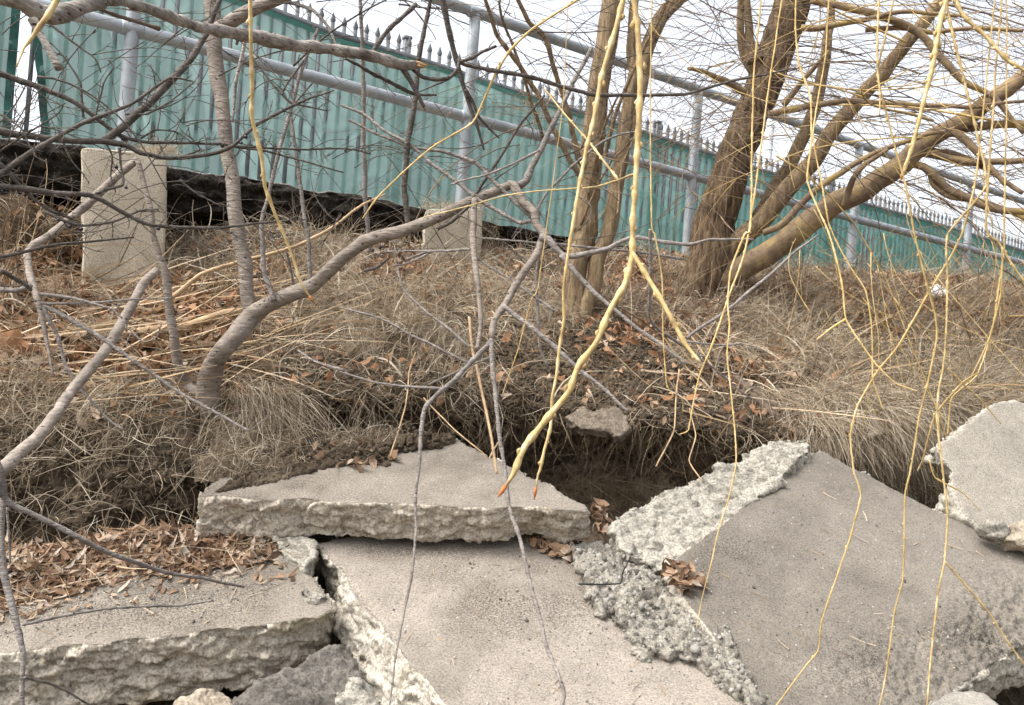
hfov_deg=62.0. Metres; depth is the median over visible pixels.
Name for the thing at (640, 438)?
cave roots
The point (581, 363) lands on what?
willow withe
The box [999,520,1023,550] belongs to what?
rock
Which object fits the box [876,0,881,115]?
willow withe
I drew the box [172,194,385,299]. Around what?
dead stalk
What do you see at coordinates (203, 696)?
rock
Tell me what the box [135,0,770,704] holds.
young tree
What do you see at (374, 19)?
sky
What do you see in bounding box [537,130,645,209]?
bare twig
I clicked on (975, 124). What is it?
willow withe
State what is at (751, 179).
willow withe
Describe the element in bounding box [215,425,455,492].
slab soil
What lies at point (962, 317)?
leaning stalks
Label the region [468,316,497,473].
dead stalk
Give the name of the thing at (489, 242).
footing roots
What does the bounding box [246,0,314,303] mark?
willow withe
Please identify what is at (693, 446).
dead stalk
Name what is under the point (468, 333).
straw bits
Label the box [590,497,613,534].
lodged leaves
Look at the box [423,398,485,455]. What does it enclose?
dead stalk
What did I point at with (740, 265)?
willow withe
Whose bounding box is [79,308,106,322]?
dead leaf
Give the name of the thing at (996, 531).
rock
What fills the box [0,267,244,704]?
shrub branch
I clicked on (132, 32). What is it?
pipe railing
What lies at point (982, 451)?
concrete slab
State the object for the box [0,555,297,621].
stray leaves
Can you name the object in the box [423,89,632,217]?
willow withe
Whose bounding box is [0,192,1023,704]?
bank ground
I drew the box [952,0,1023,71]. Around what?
willow withe
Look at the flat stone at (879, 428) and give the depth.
3.08 m
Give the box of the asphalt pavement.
[0,138,653,253]
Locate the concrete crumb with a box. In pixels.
[300,586,326,604]
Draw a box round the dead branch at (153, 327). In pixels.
[124,308,241,336]
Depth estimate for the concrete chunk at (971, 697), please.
1.86 m
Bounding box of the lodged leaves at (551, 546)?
[523,534,582,563]
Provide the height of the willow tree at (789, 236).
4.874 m
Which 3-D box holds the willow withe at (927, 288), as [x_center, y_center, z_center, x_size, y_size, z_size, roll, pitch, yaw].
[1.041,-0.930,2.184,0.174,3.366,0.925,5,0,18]
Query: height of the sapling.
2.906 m
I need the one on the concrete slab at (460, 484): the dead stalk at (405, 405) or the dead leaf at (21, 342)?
the dead stalk at (405, 405)
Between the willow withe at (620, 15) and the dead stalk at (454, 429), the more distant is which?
the dead stalk at (454, 429)
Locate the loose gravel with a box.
[169,225,556,274]
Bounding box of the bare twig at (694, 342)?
[669,340,765,355]
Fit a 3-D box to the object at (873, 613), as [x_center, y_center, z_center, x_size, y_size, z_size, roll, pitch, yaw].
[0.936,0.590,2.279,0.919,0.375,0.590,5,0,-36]
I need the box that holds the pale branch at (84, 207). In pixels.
[0,156,273,431]
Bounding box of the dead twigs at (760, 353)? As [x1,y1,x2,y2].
[595,234,1023,485]
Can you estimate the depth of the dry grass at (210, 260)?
3.79 m
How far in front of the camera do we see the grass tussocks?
3.23 m
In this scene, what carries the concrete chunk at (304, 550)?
on the concrete slab at (110, 662)
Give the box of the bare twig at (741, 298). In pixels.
[686,234,818,338]
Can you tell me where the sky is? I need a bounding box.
[11,0,1023,248]
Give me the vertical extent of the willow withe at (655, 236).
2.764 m
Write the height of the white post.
1.240 m
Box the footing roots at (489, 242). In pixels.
[481,201,504,250]
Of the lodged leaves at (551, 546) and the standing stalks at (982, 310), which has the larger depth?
the standing stalks at (982, 310)
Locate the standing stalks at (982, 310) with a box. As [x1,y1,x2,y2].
[461,208,1023,425]
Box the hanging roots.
[240,331,1023,538]
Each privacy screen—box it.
[0,5,19,138]
[32,0,1023,280]
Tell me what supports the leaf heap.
on the bank ground at (1010, 696)
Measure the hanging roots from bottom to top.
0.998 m
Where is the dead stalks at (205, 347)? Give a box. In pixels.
[0,199,442,432]
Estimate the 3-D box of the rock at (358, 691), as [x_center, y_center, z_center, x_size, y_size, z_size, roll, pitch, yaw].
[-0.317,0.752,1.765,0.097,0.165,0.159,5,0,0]
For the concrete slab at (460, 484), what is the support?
on the bank ground at (1010, 696)
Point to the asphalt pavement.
(205, 184)
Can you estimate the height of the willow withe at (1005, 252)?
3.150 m
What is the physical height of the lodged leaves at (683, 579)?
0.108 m
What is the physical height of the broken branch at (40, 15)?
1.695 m
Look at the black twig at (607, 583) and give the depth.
1.99 m
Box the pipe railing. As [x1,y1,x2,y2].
[36,0,1023,273]
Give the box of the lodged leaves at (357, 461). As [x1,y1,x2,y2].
[306,434,398,472]
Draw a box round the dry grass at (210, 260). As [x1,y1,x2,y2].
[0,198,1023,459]
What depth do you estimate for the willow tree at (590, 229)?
3.96 m
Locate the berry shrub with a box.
[0,0,473,343]
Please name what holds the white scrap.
on the leaf litter
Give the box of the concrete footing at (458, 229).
[422,207,482,260]
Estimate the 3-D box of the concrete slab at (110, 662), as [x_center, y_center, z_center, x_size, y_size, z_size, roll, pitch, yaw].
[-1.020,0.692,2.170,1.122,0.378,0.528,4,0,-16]
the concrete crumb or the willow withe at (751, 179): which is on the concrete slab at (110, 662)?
the concrete crumb
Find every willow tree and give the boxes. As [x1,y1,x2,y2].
[316,0,975,334]
[483,0,1023,496]
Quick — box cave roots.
[464,414,931,511]
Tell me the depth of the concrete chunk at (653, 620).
2.05 m
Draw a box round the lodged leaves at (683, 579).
[660,553,709,595]
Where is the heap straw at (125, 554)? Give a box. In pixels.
[0,511,313,615]
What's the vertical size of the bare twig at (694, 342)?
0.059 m
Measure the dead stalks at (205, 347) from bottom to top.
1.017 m
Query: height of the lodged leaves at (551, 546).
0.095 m
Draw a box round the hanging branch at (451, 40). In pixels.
[419,0,795,149]
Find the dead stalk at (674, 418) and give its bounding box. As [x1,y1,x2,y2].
[655,369,679,466]
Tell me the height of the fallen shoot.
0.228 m
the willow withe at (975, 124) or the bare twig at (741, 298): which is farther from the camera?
the bare twig at (741, 298)
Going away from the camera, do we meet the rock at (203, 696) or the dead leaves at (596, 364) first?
the rock at (203, 696)
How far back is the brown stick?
3.23 m
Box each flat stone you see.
[565,406,631,442]
[863,414,884,443]
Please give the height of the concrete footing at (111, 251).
0.900 m
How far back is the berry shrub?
2.33 m
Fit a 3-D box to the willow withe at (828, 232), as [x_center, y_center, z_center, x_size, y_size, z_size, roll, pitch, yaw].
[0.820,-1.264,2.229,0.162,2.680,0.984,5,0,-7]
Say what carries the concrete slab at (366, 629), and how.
on the bank ground at (1010, 696)
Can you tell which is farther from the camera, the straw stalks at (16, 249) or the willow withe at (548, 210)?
the straw stalks at (16, 249)
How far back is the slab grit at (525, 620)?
2.03 m
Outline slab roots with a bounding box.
[170,374,431,503]
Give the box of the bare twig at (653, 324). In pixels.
[645,229,750,398]
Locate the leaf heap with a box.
[0,515,289,614]
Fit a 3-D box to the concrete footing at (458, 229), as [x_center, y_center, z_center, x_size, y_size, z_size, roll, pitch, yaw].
[-0.332,-0.575,4.663,0.348,0.433,0.596,5,0,0]
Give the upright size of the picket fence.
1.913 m
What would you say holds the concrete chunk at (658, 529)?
on the concrete slab at (992, 666)
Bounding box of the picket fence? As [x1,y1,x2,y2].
[10,0,1023,274]
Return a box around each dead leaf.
[0,326,30,358]
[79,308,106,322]
[271,258,283,269]
[711,349,726,365]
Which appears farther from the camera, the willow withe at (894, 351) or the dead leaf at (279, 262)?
the dead leaf at (279, 262)
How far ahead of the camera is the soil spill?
2.56 m
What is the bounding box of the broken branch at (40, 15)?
[0,0,460,107]
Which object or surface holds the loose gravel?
on the bank ground at (1010, 696)
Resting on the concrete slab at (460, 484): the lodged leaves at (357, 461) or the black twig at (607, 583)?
the lodged leaves at (357, 461)
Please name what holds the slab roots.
on the concrete slab at (460, 484)
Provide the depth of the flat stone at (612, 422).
2.89 m
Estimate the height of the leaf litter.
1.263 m
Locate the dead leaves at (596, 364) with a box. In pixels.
[440,294,747,440]
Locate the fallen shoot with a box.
[232,42,246,122]
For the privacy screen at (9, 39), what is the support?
attached to the picket fence
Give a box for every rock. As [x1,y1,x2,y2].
[173,688,232,704]
[232,644,363,704]
[335,676,381,704]
[974,518,1009,544]
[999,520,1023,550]
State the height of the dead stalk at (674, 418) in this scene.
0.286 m
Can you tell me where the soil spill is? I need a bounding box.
[193,414,404,482]
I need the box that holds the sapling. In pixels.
[358,0,376,252]
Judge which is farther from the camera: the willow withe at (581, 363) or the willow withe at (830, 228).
the willow withe at (830, 228)
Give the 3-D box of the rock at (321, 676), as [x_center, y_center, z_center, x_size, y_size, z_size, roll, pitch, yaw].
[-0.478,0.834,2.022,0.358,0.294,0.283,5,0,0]
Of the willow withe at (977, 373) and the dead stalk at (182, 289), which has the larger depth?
the dead stalk at (182, 289)
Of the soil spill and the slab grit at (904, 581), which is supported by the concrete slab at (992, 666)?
the slab grit at (904, 581)
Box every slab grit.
[0,562,301,640]
[349,551,698,704]
[708,474,1010,701]
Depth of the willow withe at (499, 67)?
2.25 m
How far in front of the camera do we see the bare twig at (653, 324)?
2.22 m
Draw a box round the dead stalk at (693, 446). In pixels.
[688,408,702,481]
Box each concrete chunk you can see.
[272,536,318,577]
[569,540,767,704]
[606,439,811,578]
[928,689,998,704]
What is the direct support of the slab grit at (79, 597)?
on the concrete slab at (110, 662)
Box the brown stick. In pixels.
[732,373,806,439]
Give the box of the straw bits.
[0,191,1023,437]
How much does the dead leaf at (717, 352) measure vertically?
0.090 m
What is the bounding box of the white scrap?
[929,284,945,297]
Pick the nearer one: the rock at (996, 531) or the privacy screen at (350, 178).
the rock at (996, 531)
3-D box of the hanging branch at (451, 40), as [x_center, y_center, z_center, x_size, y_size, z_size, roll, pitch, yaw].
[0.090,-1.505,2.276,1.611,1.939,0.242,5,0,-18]
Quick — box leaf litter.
[0,202,1023,441]
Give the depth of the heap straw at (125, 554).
2.18 m
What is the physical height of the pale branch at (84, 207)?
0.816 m
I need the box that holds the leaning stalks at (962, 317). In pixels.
[632,236,1023,452]
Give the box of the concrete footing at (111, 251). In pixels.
[81,148,166,285]
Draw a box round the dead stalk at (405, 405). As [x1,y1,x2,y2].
[389,352,415,456]
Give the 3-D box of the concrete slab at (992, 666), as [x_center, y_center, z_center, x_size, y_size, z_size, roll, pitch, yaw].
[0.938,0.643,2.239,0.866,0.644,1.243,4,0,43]
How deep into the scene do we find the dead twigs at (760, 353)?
3.77 m
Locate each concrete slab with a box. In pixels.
[0,538,336,704]
[196,431,590,543]
[315,535,768,704]
[662,450,1023,704]
[923,400,1023,552]
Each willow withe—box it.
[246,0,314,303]
[362,0,579,218]
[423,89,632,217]
[497,0,700,497]
[502,2,567,394]
[533,0,625,499]
[649,0,673,396]
[679,0,781,434]
[696,0,760,627]
[776,0,995,704]
[794,0,917,391]
[812,0,883,409]
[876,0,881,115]
[876,0,938,704]
[900,0,946,179]
[917,0,1007,510]
[926,0,1023,704]
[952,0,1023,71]
[968,0,1023,382]
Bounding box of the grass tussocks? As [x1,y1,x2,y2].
[0,229,1023,498]
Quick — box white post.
[763,120,774,169]
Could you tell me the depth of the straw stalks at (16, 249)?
3.09 m
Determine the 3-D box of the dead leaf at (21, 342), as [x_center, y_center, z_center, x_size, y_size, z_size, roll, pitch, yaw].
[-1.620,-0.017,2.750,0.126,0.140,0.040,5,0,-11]
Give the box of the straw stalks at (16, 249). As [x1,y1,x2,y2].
[0,117,104,316]
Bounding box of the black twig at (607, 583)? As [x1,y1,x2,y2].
[578,556,630,584]
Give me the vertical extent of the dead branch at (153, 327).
0.156 m

